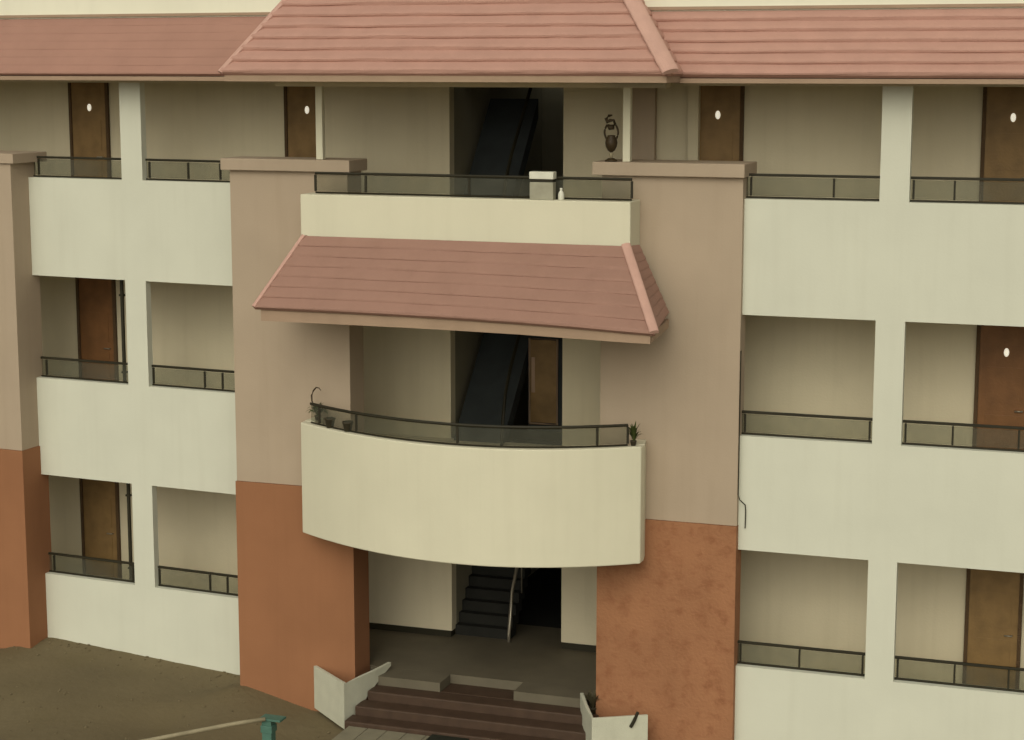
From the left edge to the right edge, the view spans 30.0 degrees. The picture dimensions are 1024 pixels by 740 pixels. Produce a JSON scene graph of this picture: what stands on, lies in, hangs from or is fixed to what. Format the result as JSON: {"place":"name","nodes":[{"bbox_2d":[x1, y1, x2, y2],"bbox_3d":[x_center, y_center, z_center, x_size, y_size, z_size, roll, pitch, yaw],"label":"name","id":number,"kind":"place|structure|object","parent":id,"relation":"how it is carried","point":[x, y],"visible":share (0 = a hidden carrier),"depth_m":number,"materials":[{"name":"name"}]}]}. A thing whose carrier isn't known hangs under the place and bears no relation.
{"place":"outdoors","nodes":[
{"label":"outdoors","id":0,"kind":"place"},
{"bbox_2d":[0,637,343,739],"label":"ground","id":1,"kind":"structure","parent":0,"point":[42,678],"depth_m":28.49,"materials":[{"name":"brown soil"}]},
{"bbox_2d":[0,638,329,739],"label":"loose stones","id":2,"kind":"object","parent":1,"relation":"on","point":[65,693],"visible":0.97,"depth_m":29.69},
{"bbox_2d":[142,714,285,739],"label":"handrail post","id":3,"kind":"object","parent":1,"relation":"on","point":[268,727],"visible":1,"depth_m":25.77,"materials":[{"name":"teal metal"}]},
{"bbox_2d":[332,726,428,739],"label":"landing paving","id":4,"kind":"structure","parent":1,"relation":"on","point":[353,733],"depth_m":27.05,"materials":[{"name":"beige concrete"}]},
{"bbox_2d":[426,734,468,739],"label":"doormat","id":5,"kind":"object","parent":4,"relation":"on","point":[436,737],"visible":1,"depth_m":26.85,"materials":[{"name":"rubber"}]},
{"bbox_2d":[314,662,647,739],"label":"entrance steps","id":6,"kind":"structure","parent":1,"relation":"on","point":[470,712],"depth_m":27.36,"materials":[{"name":"brown stone"}]},
{"bbox_2d":[583,689,598,713],"bbox_3d":[1.140,4.682,27.000,0.288,0.368,0.297,0,9,0],"label":"potted plant","id":7,"kind":"object","parent":6,"relation":"on","point":[590,698],"visible":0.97,"depth_m":26.95,"materials":[{"name":"green plant"}]},
{"bbox_2d":[0,0,1023,739],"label":"apartment building","id":8,"kind":"structure","parent":1,"relation":"on","point":[758,284],"depth_m":26.75,"materials":[{"name":"white paint"}]},
{"bbox_2d":[68,82,111,176],"bbox_3d":[-6.999,-3.749,31.607,0.780,2.470,0.083,4,10,23],"label":"door","id":9,"kind":"structure","parent":8,"relation":"in","point":[88,102],"depth_m":31.57,"materials":[{"name":"brown wood"}]},
{"bbox_2d":[75,277,118,380],"bbox_3d":[-6.990,-0.589,32.112,0.780,2.470,0.083,4,10,23],"label":"door","id":10,"kind":"structure","parent":8,"relation":"in","point":[96,309],"depth_m":32.10,"materials":[{"name":"brown wood"}]},
{"bbox_2d":[79,478,121,578],"bbox_3d":[-7.056,2.565,32.652,0.780,2.470,0.083,4,10,23],"label":"door","id":11,"kind":"structure","parent":8,"relation":"in","point":[99,499],"depth_m":32.67,"materials":[{"name":"brown wood"}]},
{"bbox_2d":[283,86,315,156],"bbox_3d":[-3.230,-3.485,29.971,0.780,2.470,0.083,4,10,23],"label":"door","id":12,"kind":"structure","parent":8,"relation":"in","point":[299,101],"depth_m":29.95,"materials":[{"name":"brown wood"}]},
{"bbox_2d":[307,387,327,420],"bbox_3d":[-2.783,0.486,27.501,0.314,0.490,0.339,6,11,35],"label":"potted plant","id":13,"kind":"object","parent":8,"relation":"on","point":[315,408],"visible":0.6,"depth_m":27.50,"materials":[{"name":"green plant"}]},
{"bbox_2d":[324,417,335,427],"bbox_3d":[-2.575,0.745,26.991,0.160,0.140,0.158,3,10,19],"label":"flower pot","id":14,"kind":"object","parent":8,"relation":"on","point":[329,421],"visible":1,"depth_m":26.94,"materials":[{"name":"brown ceramic"}]},
{"bbox_2d":[342,420,352,431],"bbox_3d":[-2.300,0.789,26.718,0.160,0.140,0.158,3,10,19],"label":"flower pot","id":15,"kind":"object","parent":8,"relation":"on","point":[347,425],"visible":1,"depth_m":26.67,"materials":[{"name":"brown ceramic"}]},
{"bbox_2d":[529,171,555,199],"bbox_3d":[0.414,-2.474,25.587,0.340,0.375,0.150,3,10,19],"label":"storage box","id":16,"kind":"object","parent":8,"relation":"on","point":[542,185],"visible":1,"depth_m":25.52,"materials":[{"name":"paint"}]},
{"bbox_2d":[528,338,557,424],"bbox_3d":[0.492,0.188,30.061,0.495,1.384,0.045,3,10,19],"label":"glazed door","id":17,"kind":"structure","parent":8,"relation":"in","point":[543,365],"depth_m":30.06,"materials":[{"name":"brown wood"}]},
{"bbox_2d":[558,188,563,199],"bbox_3d":[0.658,-2.356,25.532,0.084,0.160,0.084,3,10,19],"label":"bottle","id":18,"kind":"object","parent":8,"relation":"on","point":[561,195],"visible":1,"depth_m":25.50,"materials":[{"name":"white plastic"}]},
{"bbox_2d":[604,114,618,161],"bbox_3d":[1.336,-3.119,25.643,0.168,0.628,0.168,-4,10,-26],"label":"ornamental vase","id":19,"kind":"object","parent":8,"relation":"on","point":[611,143],"visible":1,"depth_m":25.60,"materials":[{"name":"brown metal"}]},
{"bbox_2d":[625,421,643,445],"bbox_3d":[1.650,0.845,25.709,0.233,0.350,0.247,3,10,19],"label":"potted plant","id":20,"kind":"object","parent":8,"relation":"on","point":[633,433],"visible":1,"depth_m":25.69,"materials":[{"name":"green plant"}]},
{"bbox_2d":[699,86,744,160],"bbox_3d":[2.898,-3.024,27.108,0.780,2.470,0.083,3,10,19],"label":"door","id":21,"kind":"structure","parent":8,"relation":"in","point":[721,107],"depth_m":27.01,"materials":[{"name":"brown wood"}]},
{"bbox_2d":[962,568,1023,688],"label":"door","id":22,"kind":"structure","parent":8,"relation":"in","point":[994,599],"depth_m":26.84,"materials":[{"name":"brown wood"}]},
{"bbox_2d":[972,325,1023,449],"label":"door","id":23,"kind":"structure","parent":8,"relation":"in","point":[999,364],"depth_m":26.31,"materials":[{"name":"brown wood"}]},
{"bbox_2d":[979,87,1023,201],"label":"door","id":24,"kind":"structure","parent":8,"relation":"in","point":[1002,133],"depth_m":25.81,"materials":[{"name":"brown wood"}]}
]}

